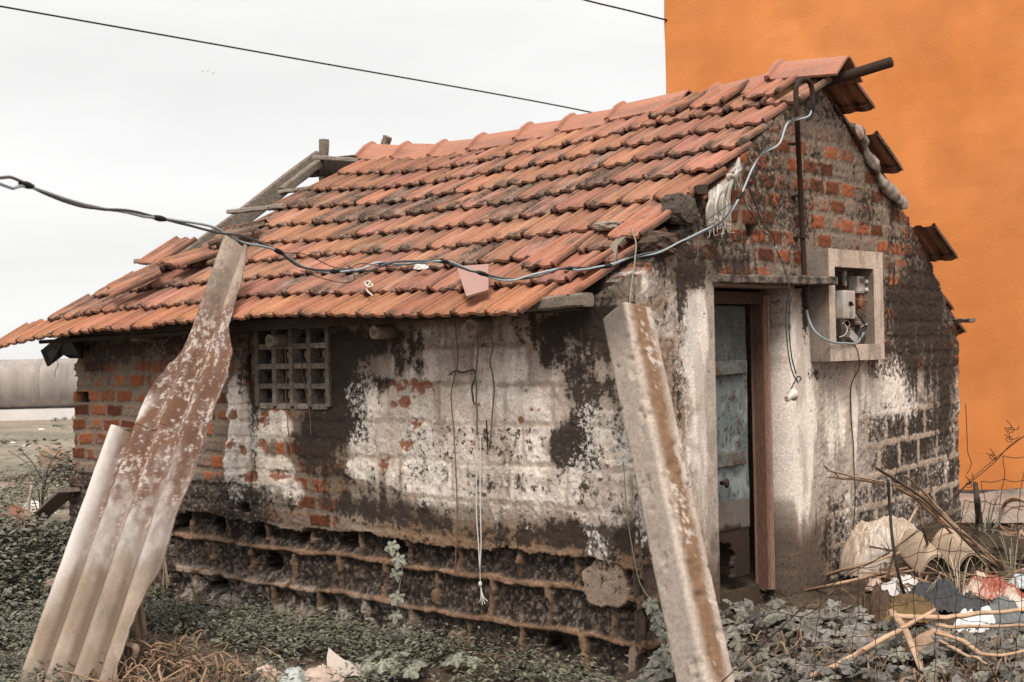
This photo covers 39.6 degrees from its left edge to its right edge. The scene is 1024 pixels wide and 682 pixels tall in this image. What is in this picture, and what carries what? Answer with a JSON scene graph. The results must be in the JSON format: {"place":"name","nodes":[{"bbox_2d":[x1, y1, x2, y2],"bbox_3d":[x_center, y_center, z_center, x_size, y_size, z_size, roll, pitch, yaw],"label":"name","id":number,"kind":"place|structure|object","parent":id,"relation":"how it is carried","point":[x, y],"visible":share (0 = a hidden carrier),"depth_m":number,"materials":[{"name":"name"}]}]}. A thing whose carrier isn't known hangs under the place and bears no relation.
{"place":"outdoors","nodes":[
{"label":"outdoors","id":0,"kind":"place"},
{"bbox_2d":[0,0,665,359],"label":"sky","id":1,"kind":"structure","parent":0,"point":[95,114],"materials":[{"name":"white"}]},
{"bbox_2d":[0,419,1023,681],"bbox_3d":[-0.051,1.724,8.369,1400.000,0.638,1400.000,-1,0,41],"label":"ground","id":2,"kind":"structure","parent":0,"point":[18,431],"depth_m":8.63,"materials":[{"name":"soil"}]},
{"bbox_2d":[0,503,24,517],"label":"broken tile","id":3,"kind":"object","parent":2,"relation":"on","point":[13,508],"visible":0.42,"depth_m":12.34,"materials":[{"name":"ceramic"}]},
{"bbox_2d":[13,516,41,534],"bbox_3d":[-3.951,1.526,11.602,0.264,0.190,0.219,-1,0,41],"label":"stone","id":4,"kind":"object","parent":2,"relation":"on","point":[29,518],"visible":0.34,"depth_m":11.53,"materials":[{"name":"stone"}]},
{"bbox_2d":[27,485,32,510],"bbox_3d":[-4.158,1.410,12.267,0.070,0.342,0.029,-1,0,12],"label":"stick","id":5,"kind":"object","parent":2,"relation":"on","point":[29,496],"visible":0.59,"depth_m":12.26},
{"bbox_2d":[0,425,74,481],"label":"field weed","id":6,"kind":"object","parent":2,"relation":"on","point":[54,470],"visible":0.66,"depth_m":16.39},
{"bbox_2d":[0,416,75,487],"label":"weeds","id":7,"kind":"object","parent":2,"relation":"on","point":[4,439],"depth_m":26.43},
{"bbox_2d":[0,358,77,420],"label":"pipeline","id":8,"kind":"object","parent":2,"relation":"on","point":[35,389],"visible":0.16,"depth_m":37.32,"materials":[{"name":"metal"}]},
{"bbox_2d":[27,469,53,509],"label":"field weed","id":9,"kind":"object","parent":2,"relation":"on","point":[42,496],"visible":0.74,"depth_m":12.84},
{"bbox_2d":[42,578,54,598],"bbox_3d":[-3.350,1.904,10.561,0.248,0.303,0.266,-1,0,41],"label":"stone","id":10,"kind":"object","parent":2,"relation":"on","point":[49,581],"visible":0.07,"depth_m":10.48,"materials":[{"name":"stone"}]},
{"bbox_2d":[37,448,70,468],"bbox_3d":[-6.036,1.563,18.748,0.610,0.306,0.238,-1,0,41],"label":"concrete block","id":11,"kind":"object","parent":2,"relation":"on","point":[40,457],"depth_m":18.64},
{"bbox_2d":[33,487,79,519],"bbox_3d":[-3.867,1.380,11.978,0.166,0.405,1.573,-1,0,-27],"label":"plank","id":12,"kind":"object","parent":2,"relation":"on","point":[54,502],"visible":0.82,"depth_m":11.78,"materials":[{"name":"brown wood"}]},
{"bbox_2d":[51,454,75,484],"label":"field weed","id":13,"kind":"object","parent":2,"relation":"on","point":[70,471],"visible":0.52,"depth_m":16.01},
{"bbox_2d":[0,463,169,638],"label":"field weeds","id":14,"kind":"object","parent":2,"relation":"on","point":[44,533],"visible":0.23,"depth_m":11.10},
{"bbox_2d":[118,641,139,670],"bbox_3d":[-2.297,1.816,8.410,0.224,0.302,0.082,-1,0,20],"label":"banana husk","id":15,"kind":"object","parent":2,"relation":"on","point":[132,650],"visible":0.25,"depth_m":8.37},
{"bbox_2d":[18,235,247,681],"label":"corrugated sheet","id":16,"kind":"object","parent":2,"relation":"on","point":[112,562],"visible":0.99,"depth_m":8.76,"materials":[{"name":"concrete"}]},
{"bbox_2d":[132,602,146,650],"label":"dried leaf","id":17,"kind":"object","parent":2,"relation":"on","point":[139,627],"visible":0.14,"depth_m":8.72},
{"bbox_2d":[37,616,284,681],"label":"dry twigs","id":18,"kind":"object","parent":2,"relation":"on","point":[230,674],"visible":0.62,"depth_m":8.11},
{"bbox_2d":[161,556,169,594],"bbox_3d":[-2.531,1.660,10.414,0.092,0.407,0.031,-1,0,41],"label":"stick","id":19,"kind":"object","parent":2,"relation":"on","point":[165,572],"depth_m":10.42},
{"bbox_2d":[251,663,282,681],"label":"cloth scrap","id":20,"kind":"object","parent":2,"relation":"on","point":[275,671],"visible":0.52,"depth_m":7.85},
{"bbox_2d":[279,666,306,681],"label":"cloth scrap","id":21,"kind":"object","parent":2,"relation":"on","point":[296,670],"visible":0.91,"depth_m":7.77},
{"bbox_2d":[0,523,643,681],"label":"weeds","id":22,"kind":"object","parent":2,"relation":"on","point":[337,634],"visible":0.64,"depth_m":8.64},
{"bbox_2d":[305,664,344,681],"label":"cloth scrap","id":23,"kind":"object","parent":2,"relation":"on","point":[320,671],"visible":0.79,"depth_m":7.86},
{"bbox_2d":[327,648,379,678],"bbox_3d":[-0.860,1.823,8.022,0.410,0.161,0.055,-1,0,20],"label":"torn board","id":24,"kind":"object","parent":2,"relation":"on","point":[335,660],"visible":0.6,"depth_m":8.05,"materials":[{"name":"cardboard"}]},
{"bbox_2d":[359,650,427,679],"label":"gourd plant","id":25,"kind":"object","parent":2,"relation":"on","point":[417,665],"visible":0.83,"depth_m":7.94,"materials":[{"name":"green plant"}]},
{"bbox_2d":[384,540,411,643],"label":"gourd vine","id":26,"kind":"object","parent":2,"relation":"on","point":[396,573],"visible":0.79,"depth_m":8.83,"materials":[{"name":"green plant"}]},
{"bbox_2d":[441,652,481,673],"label":"gourd plant","id":27,"kind":"object","parent":2,"relation":"on","point":[456,658],"visible":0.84,"depth_m":8.10,"materials":[{"name":"green plant"}]},
{"bbox_2d":[0,55,975,679],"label":"tiled hut","id":28,"kind":"object","parent":2,"relation":"on","point":[344,495],"visible":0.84,"depth_m":9.09,"materials":[{"name":"brick"}]},
{"bbox_2d":[106,262,162,298],"bbox_3d":[-2.859,-0.458,10.772,0.427,0.288,0.260,-1,0,-13],"label":"roof tile","id":29,"kind":"object","parent":28,"relation":"on","point":[132,280],"visible":1,"depth_m":10.74,"materials":[{"name":"ceramic"}]},
{"bbox_2d":[138,236,197,265],"bbox_3d":[-2.693,-0.705,11.122,0.279,0.267,0.384,-1,0,41],"label":"roof tile","id":30,"kind":"object","parent":28,"relation":"on","point":[175,245],"visible":0.98,"depth_m":11.10,"materials":[{"name":"ceramic"}]},
{"bbox_2d":[161,246,218,267],"bbox_3d":[-2.436,-0.643,10.870,0.418,0.193,0.269,-1,0,-42],"label":"roof tile","id":31,"kind":"object","parent":28,"relation":"on","point":[180,260],"visible":0.94,"depth_m":10.82,"materials":[{"name":"ceramic"}]},
{"bbox_2d":[207,219,267,246],"bbox_3d":[-2.117,-0.833,10.975,0.432,0.214,0.249,-1,0,22],"label":"roof tile","id":32,"kind":"object","parent":28,"relation":"on","point":[249,229],"visible":0.8,"depth_m":10.97,"materials":[{"name":"ceramic"}]},
{"bbox_2d":[284,348,293,460],"bbox_3d":[-1.502,0.428,9.582,0.074,0.763,0.010,-1,0,41],"label":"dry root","id":33,"kind":"object","parent":28,"relation":"hanging from","point":[286,404],"visible":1,"depth_m":9.60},
{"bbox_2d":[294,336,310,434],"bbox_3d":[-1.399,0.295,9.504,0.156,0.664,0.009,-1,0,41],"label":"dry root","id":34,"kind":"object","parent":28,"relation":"hanging from","point":[304,385],"visible":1,"depth_m":9.49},
{"bbox_2d":[364,280,373,296],"bbox_3d":[-0.880,-0.324,8.797,0.049,0.111,0.300,-1,0,-13],"label":"knotted string","id":35,"kind":"object","parent":28,"relation":"attached to","point":[368,282],"visible":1,"depth_m":8.79,"materials":[{"name":"fabric"}]},
{"bbox_2d":[0,103,814,282],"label":"service cable","id":36,"kind":"object","parent":28,"relation":"attached to","point":[29,185],"visible":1,"depth_m":6.91,"materials":[{"name":"black plastic"}]},
{"bbox_2d":[413,264,428,269],"bbox_3d":[-0.562,-0.460,8.791,0.098,0.040,0.028,-1,0,-7],"label":"paper scrap","id":37,"kind":"object","parent":28,"relation":"on","point":[419,266],"visible":0.91,"depth_m":8.78,"materials":[{"name":"paper"}]},
{"bbox_2d":[450,320,458,573],"bbox_3d":[-0.338,0.639,8.556,0.076,1.536,0.011,-1,0,41],"label":"dry root","id":38,"kind":"object","parent":28,"relation":"hanging from","point":[454,446],"visible":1,"depth_m":8.55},
{"bbox_2d":[448,368,474,404],"bbox_3d":[-0.297,0.273,8.523,0.220,0.217,0.014,-1,0,41],"label":"dry root","id":39,"kind":"object","parent":28,"relation":"attached to","point":[473,369],"visible":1,"depth_m":8.47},
{"bbox_2d":[457,264,488,297],"bbox_3d":[-0.206,-0.345,8.213,0.167,0.204,0.478,-1,0,-9],"label":"floor tile","id":40,"kind":"object","parent":28,"relation":"on","point":[474,284],"visible":0.79,"depth_m":8.15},
{"bbox_2d":[475,336,478,434],"bbox_3d":[-0.205,0.257,8.408,0.037,0.598,0.014,-1,0,41],"label":"rope","id":41,"kind":"object","parent":28,"relation":"hanging from","point":[476,385],"visible":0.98,"depth_m":8.41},
{"bbox_2d":[476,435,487,604],"bbox_3d":[-0.181,1.057,8.408,0.085,1.004,0.026,-1,0,41],"label":"white string","id":42,"kind":"object","parent":41,"relation":"hanging from","point":[480,582],"visible":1,"depth_m":8.41,"materials":[{"name":"fabric"}]},
{"bbox_2d":[486,335,494,454],"bbox_3d":[-0.130,0.317,8.342,0.078,0.705,0.013,-1,0,41],"label":"rope","id":43,"kind":"object","parent":28,"relation":"hanging from","point":[493,395],"visible":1,"depth_m":8.33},
{"bbox_2d":[593,221,621,231],"bbox_3d":[0.554,-0.661,8.186,0.179,0.064,0.132,-1,0,41],"label":"stone","id":44,"kind":"object","parent":28,"relation":"on","point":[608,226],"visible":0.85,"depth_m":8.13,"materials":[{"name":"stone"}]},
{"bbox_2d":[610,235,626,260],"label":"dry leaf","id":45,"kind":"object","parent":28,"relation":"hanging from","point":[616,242],"visible":1,"depth_m":7.72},
{"bbox_2d":[629,227,636,302],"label":"roof weed","id":46,"kind":"object","parent":28,"relation":"hanging from","point":[634,264],"visible":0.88,"depth_m":7.60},
{"bbox_2d":[637,230,678,255],"bbox_3d":[0.816,-0.545,7.932,0.185,0.149,0.273,-1,0,41],"label":"block rubble","id":47,"kind":"object","parent":28,"relation":"on","point":[650,237],"visible":0.79,"depth_m":7.85,"materials":[{"name":"concrete"}]},
{"bbox_2d":[661,193,697,226],"bbox_3d":[0.949,-0.746,8.116,0.185,0.191,0.210,-1,0,41],"label":"block rubble","id":48,"kind":"object","parent":28,"relation":"on","point":[682,207],"visible":0.93,"depth_m":8.05,"materials":[{"name":"concrete"}]},
{"bbox_2d":[688,184,707,197],"bbox_3d":[1.058,-0.863,8.301,0.074,0.069,0.315,-1,0,-13],"label":"timber offcut","id":49,"kind":"object","parent":28,"relation":"on","point":[700,190],"visible":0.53,"depth_m":8.15,"materials":[{"name":"brown wood"}]},
{"bbox_2d":[705,157,741,239],"bbox_3d":[1.245,-0.851,8.353,0.136,0.532,0.541,-1,0,41],"label":"fibre rag","id":50,"kind":"object","parent":28,"relation":"hanging from","point":[719,197],"visible":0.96,"depth_m":8.26,"materials":[{"name":"fabric"}]},
{"bbox_2d":[714,306,749,578],"bbox_3d":[1.313,0.624,8.675,0.149,1.683,0.567,-1,0,41],"label":"door","id":51,"kind":"structure","parent":28,"relation":"in","point":[730,338],"depth_m":8.78,"materials":[{"name":"paint"}]},
{"bbox_2d":[743,188,801,401],"bbox_3d":[1.600,-0.278,8.569,0.204,1.289,0.418,-1,0,41],"label":"bulb holder","id":52,"kind":"object","parent":28,"relation":"hanging from","point":[792,393],"visible":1,"depth_m":8.54,"materials":[{"name":"plastic"}]},
{"bbox_2d":[805,310,864,344],"bbox_3d":[2.133,-0.098,9.216,0.125,0.250,0.731,-1,0,41],"label":"meter tail cable","id":53,"kind":"object","parent":28,"relation":"attached to","point":[825,339],"visible":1,"depth_m":8.99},
{"bbox_2d":[842,271,846,285],"bbox_3d":[2.210,-0.416,9.448,0.022,0.100,0.030,-1,0,41],"label":"conduit pipe","id":54,"kind":"object","parent":28,"relation":"attached to","point":[844,277],"depth_m":9.44,"materials":[{"name":"grey plastic"}]},
{"bbox_2d":[835,289,855,318],"bbox_3d":[2.201,-0.243,9.339,0.086,0.189,0.165,-1,0,41],"label":"switch box","id":55,"kind":"object","parent":28,"relation":"attached to","point":[845,303],"visible":0.98,"depth_m":9.30,"materials":[{"name":"white metal"}]},
{"bbox_2d":[843,329,857,342],"bbox_3d":[2.254,-0.026,9.469,0.054,0.101,0.122,-1,0,41],"label":"junction box","id":56,"kind":"object","parent":28,"relation":"attached to","point":[851,336],"visible":0.81,"depth_m":9.44,"materials":[{"name":"grey plastic"}]},
{"bbox_2d":[845,319,860,326],"bbox_3d":[2.280,-0.120,9.501,0.048,0.055,0.142,-1,0,41],"label":"rewirable fuse","id":57,"kind":"object","parent":28,"relation":"attached to","point":[853,322],"visible":0.94,"depth_m":9.46,"materials":[{"name":"ceramic"}]},
{"bbox_2d":[839,285,867,343],"bbox_3d":[2.294,-0.166,9.437,0.038,0.410,0.495,-1,0,41],"label":"meter wiring","id":58,"kind":"object","parent":28,"relation":"attached to","point":[863,324],"visible":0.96,"depth_m":9.45,"materials":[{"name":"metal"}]},
{"bbox_2d":[850,345,859,529],"bbox_3d":[2.260,0.714,9.411,0.106,1.396,0.316,-1,0,13],"label":"earth wire","id":59,"kind":"object","parent":28,"relation":"attached to","point":[852,437],"visible":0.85,"depth_m":9.47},
{"bbox_2d":[848,276,868,293],"bbox_3d":[2.320,-0.376,9.514,0.097,0.115,0.116,-1,0,41],"label":"electric meter","id":60,"kind":"object","parent":28,"relation":"attached to","point":[856,284],"visible":0.95,"depth_m":9.49,"materials":[{"name":"grey plastic"}]},
{"bbox_2d":[855,293,862,307],"bbox_3d":[2.351,-0.276,9.580,0.072,0.123,0.124,-1,0,41],"label":"fuse carrier","id":61,"kind":"object","parent":28,"relation":"attached to","point":[859,304],"visible":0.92,"depth_m":9.54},
{"bbox_2d":[848,123,908,209],"bbox_3d":[2.524,-1.196,9.812,0.122,0.545,0.783,-1,0,41],"label":"cloth roll","id":62,"kind":"object","parent":28,"relation":"attached to","point":[889,189],"visible":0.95,"depth_m":9.82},
{"bbox_2d":[855,124,863,138],"bbox_3d":[2.347,-1.410,9.559,0.035,0.102,0.108,-1,0,41],"label":"pink rag","id":63,"kind":"object","parent":62,"relation":"on","point":[859,131],"visible":1,"depth_m":9.54,"materials":[{"name":"fabric"}]},
{"bbox_2d":[828,476,929,501],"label":"palm stalk","id":64,"kind":"object","parent":28,"relation":"on","point":[853,479],"visible":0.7,"depth_m":8.27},
{"bbox_2d":[826,469,930,501],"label":"palm stalk","id":65,"kind":"object","parent":64,"relation":"on","point":[867,479],"visible":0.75,"depth_m":8.25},
{"bbox_2d":[0,546,1023,681],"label":"creeper carpet","id":66,"kind":"object","parent":2,"relation":"on","point":[741,610],"visible":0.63,"depth_m":7.05,"materials":[{"name":"green plant"}]},
{"bbox_2d":[732,585,840,666],"bbox_3d":[1.218,1.349,6.564,0.240,0.627,1.343,-1,0,-5],"label":"loose wire","id":67,"kind":"object","parent":66,"relation":"on","point":[787,614],"visible":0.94,"depth_m":6.62,"materials":[{"name":"metal"}]},
{"bbox_2d":[809,608,936,678],"bbox_3d":[1.806,1.466,6.848,0.823,0.253,0.200,-1,0,-28],"label":"palm stalk","id":68,"kind":"object","parent":66,"relation":"on","point":[880,640],"visible":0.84,"depth_m":6.73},
{"bbox_2d":[888,609,922,671],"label":"palm stalk","id":69,"kind":"object","parent":66,"relation":"on","point":[899,621],"visible":0.85,"depth_m":6.70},
{"bbox_2d":[890,608,1023,620],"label":"palm stalk","id":70,"kind":"object","parent":69,"relation":"on","point":[958,615],"visible":0.91,"depth_m":6.96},
{"bbox_2d":[904,628,950,657],"bbox_3d":[1.957,1.440,6.762,0.258,0.150,0.182,-1,0,14],"label":"bark sheath","id":71,"kind":"object","parent":66,"relation":"on","point":[923,638],"visible":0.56,"depth_m":6.73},
{"bbox_2d":[939,639,987,664],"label":"palm stalk","id":72,"kind":"object","parent":66,"relation":"on","point":[962,652],"visible":0.94,"depth_m":6.45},
{"bbox_2d":[933,631,1023,656],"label":"palm stalk","id":73,"kind":"object","parent":66,"relation":"on","point":[971,647],"visible":0.94,"depth_m":6.42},
{"bbox_2d":[935,623,1023,628],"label":"palm stalk","id":74,"kind":"object","parent":66,"relation":"on","point":[945,626],"visible":0.91,"depth_m":6.75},
{"bbox_2d":[623,461,670,658],"bbox_3d":[0.710,1.161,7.503,0.312,1.040,0.057,-1,0,41],"label":"gourd vine","id":75,"kind":"object","parent":2,"relation":"on","point":[657,618],"visible":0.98,"depth_m":7.46,"materials":[{"name":"green plant"}]},
{"bbox_2d":[603,302,734,681],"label":"concrete post","id":76,"kind":"object","parent":2,"relation":"on","point":[693,625],"visible":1,"depth_m":6.80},
{"bbox_2d":[651,590,1023,681],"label":"undergrowth","id":77,"kind":"object","parent":2,"relation":"on","point":[792,639],"visible":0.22,"depth_m":7.28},
{"bbox_2d":[664,0,1023,493],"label":"orange building","id":78,"kind":"structure","parent":2,"relation":"on","point":[944,118],"depth_m":12.79,"materials":[{"name":"paint"}]},
{"bbox_2d":[0,5,590,112],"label":"overhead wire","id":79,"kind":"object","parent":78,"relation":"attached to","point":[281,56],"visible":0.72,"depth_m":15.90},
{"bbox_2d":[583,0,666,20],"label":"overhead wire","id":80,"kind":"object","parent":78,"relation":"attached to","point":[625,9],"visible":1,"depth_m":12.99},
{"bbox_2d":[827,551,900,576],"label":"palm stalk","id":81,"kind":"object","parent":2,"relation":"on","point":[851,567],"visible":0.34,"depth_m":8.80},
{"bbox_2d":[804,557,940,591],"bbox_3d":[1.952,1.585,9.274,0.922,0.480,1.541,-1,0,-32],"label":"palm stalk","id":82,"kind":"object","parent":2,"relation":"on","point":[850,581],"visible":0.55,"depth_m":8.60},
{"bbox_2d":[721,420,1023,681],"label":"wire fence","id":83,"kind":"object","parent":2,"relation":"on","point":[917,531],"visible":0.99,"depth_m":6.05,"materials":[{"name":"metal"}]},
{"bbox_2d":[865,578,882,590],"bbox_3d":[2.194,1.464,8.572,0.127,0.081,0.124,-1,0,41],"label":"paper scrap","id":84,"kind":"object","parent":2,"relation":"on","point":[872,582],"visible":0.55,"depth_m":8.55,"materials":[{"name":"paper"}]},
{"bbox_2d":[730,523,1023,681],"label":"dry litter","id":85,"kind":"object","parent":2,"relation":"on","point":[913,671],"visible":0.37,"depth_m":6.90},
{"bbox_2d":[864,581,892,622],"bbox_3d":[1.990,1.436,7.626,0.219,0.290,0.228,-1,0,41],"label":"bark sheath","id":86,"kind":"object","parent":2,"relation":"on","point":[883,599],"visible":0.69,"depth_m":7.58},
{"bbox_2d":[839,515,936,579],"bbox_3d":[2.453,1.335,9.266,0.600,0.397,0.603,-1,0,41],"label":"plastic sack","id":87,"kind":"object","parent":2,"relation":"on","point":[862,537],"visible":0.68,"depth_m":9.13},
{"bbox_2d":[881,581,902,595],"bbox_3d":[2.188,1.450,8.284,0.200,0.115,0.156,-1,0,2],"label":"paper scrap","id":88,"kind":"object","parent":2,"relation":"on","point":[890,588],"visible":0.46,"depth_m":8.25,"materials":[{"name":"paper"}]},
{"bbox_2d":[887,480,904,593],"bbox_3d":[2.106,1.142,7.808,0.109,0.747,0.190,-1,0,34],"label":"iron bar","id":89,"kind":"object","parent":2,"relation":"on","point":[892,535],"visible":0.82,"depth_m":7.79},
{"bbox_2d":[885,506,918,582],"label":"palm stalk","id":90,"kind":"object","parent":2,"relation":"on","point":[897,544],"visible":0.93,"depth_m":8.39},
{"bbox_2d":[868,592,939,623],"bbox_3d":[2.094,1.431,7.624,0.425,0.166,0.303,-1,0,-1],"label":"cloth","id":91,"kind":"object","parent":2,"relation":"on","point":[920,608],"visible":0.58,"depth_m":7.55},
{"bbox_2d":[891,575,918,593],"bbox_3d":[2.335,1.446,8.503,0.223,0.104,0.224,-1,0,41],"label":"paper scrap","id":92,"kind":"object","parent":2,"relation":"on","point":[910,581],"visible":0.33,"depth_m":8.48,"materials":[{"name":"paper"}]},
{"bbox_2d":[919,508,928,544],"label":"palm stalk","id":93,"kind":"object","parent":2,"relation":"on","point":[925,535],"visible":0.61,"depth_m":8.49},
{"bbox_2d":[874,466,996,573],"bbox_3d":[2.461,1.079,8.423,1.056,0.753,0.209,-1,0,-32],"label":"palm stalk","id":94,"kind":"object","parent":2,"relation":"on","point":[928,503],"visible":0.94,"depth_m":8.53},
{"bbox_2d":[856,499,1023,602],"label":"dry brush","id":95,"kind":"object","parent":2,"relation":"on","point":[1014,532],"visible":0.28,"depth_m":8.67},
{"bbox_2d":[898,534,985,578],"bbox_3d":[2.679,1.337,8.840,0.652,0.320,0.746,-1,0,-27],"label":"grass tuft","id":96,"kind":"object","parent":2,"relation":"on","point":[942,565],"visible":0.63,"depth_m":8.77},
{"bbox_2d":[897,528,989,577],"bbox_3d":[2.676,1.314,8.845,0.460,0.261,0.353,-1,0,-10],"label":"broken sheet","id":97,"kind":"object","parent":2,"relation":"on","point":[913,548],"visible":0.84,"depth_m":8.82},
{"bbox_2d":[908,576,988,612],"bbox_3d":[2.412,1.413,7.955,0.478,0.209,0.398,-1,0,41],"label":"cloth","id":98,"kind":"object","parent":2,"relation":"on","point":[945,590],"visible":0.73,"depth_m":7.84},
{"bbox_2d":[902,486,994,569],"bbox_3d":[2.714,1.199,8.844,0.721,0.645,0.291,-1,0,-10],"label":"palm stalk","id":99,"kind":"object","parent":2,"relation":"on","point":[932,514],"visible":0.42,"depth_m":8.82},
{"bbox_2d":[926,507,975,545],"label":"palm stalk","id":100,"kind":"object","parent":2,"relation":"on","point":[948,525],"visible":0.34,"depth_m":9.09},
{"bbox_2d":[895,486,1010,571],"bbox_3d":[2.645,1.151,8.640,0.920,0.610,0.182,-1,0,-26],"label":"palm stalk","id":101,"kind":"object","parent":2,"relation":"on","point":[903,491],"visible":0.59,"depth_m":8.67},
{"bbox_2d":[904,475,996,565],"bbox_3d":[2.644,1.081,8.680,0.550,0.559,0.231,-1,0,-1],"label":"palm stalk","id":102,"kind":"object","parent":101,"relation":"on","point":[939,508],"visible":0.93,"depth_m":8.68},
{"bbox_2d":[916,522,1023,574],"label":"soil heap","id":103,"kind":"object","parent":2,"relation":"on","point":[983,539],"visible":0.22,"depth_m":9.05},
{"bbox_2d":[928,556,1013,596],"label":"grass tuft","id":104,"kind":"object","parent":2,"relation":"on","point":[957,584],"visible":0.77,"depth_m":7.90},
{"bbox_2d":[952,605,994,632],"bbox_3d":[2.386,1.422,7.296,0.231,0.130,0.235,-1,0,41],"label":"paper scrap","id":105,"kind":"object","parent":2,"relation":"on","point":[990,619],"visible":0.46,"depth_m":7.24,"materials":[{"name":"paper"}]},
{"bbox_2d":[973,482,981,527],"bbox_3d":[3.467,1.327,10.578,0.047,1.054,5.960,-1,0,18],"label":"wooden post","id":106,"kind":"object","parent":2,"relation":"on","point":[977,507],"visible":0.69,"depth_m":7.98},
{"bbox_2d":[951,527,1023,580],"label":"grass tuft","id":107,"kind":"object","parent":2,"relation":"on","point":[1012,558],"visible":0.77,"depth_m":8.54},
{"bbox_2d":[955,486,1023,533],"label":"grass tuft","id":108,"kind":"object","parent":2,"relation":"on","point":[990,524],"visible":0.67,"depth_m":9.63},
{"bbox_2d":[959,493,1023,522],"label":"concrete apron","id":109,"kind":"object","parent":2,"relation":"on","point":[989,497],"visible":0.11,"depth_m":11.97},
{"bbox_2d":[973,497,1023,528],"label":"palm stalk","id":110,"kind":"object","parent":109,"relation":"on","point":[1011,499],"visible":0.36,"depth_m":10.40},
{"bbox_2d":[960,571,1023,599],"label":"plastic bag","id":111,"kind":"object","parent":2,"relation":"on","point":[991,590],"visible":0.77,"depth_m":7.94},
{"bbox_2d":[984,594,1023,631],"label":"cloth","id":112,"kind":"object","parent":2,"relation":"on","point":[1010,617],"visible":0.44,"depth_m":7.28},
{"bbox_2d":[1006,593,1023,607],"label":"paper scrap","id":113,"kind":"object","parent":2,"relation":"on","point":[1012,596],"visible":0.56,"depth_m":7.79,"materials":[{"name":"paper"}]},
{"bbox_2d":[1008,573,1023,587],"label":"paper scrap","id":114,"kind":"object","parent":2,"relation":"on","point":[1017,580],"visible":0.62,"depth_m":8.37,"materials":[{"name":"paper"}]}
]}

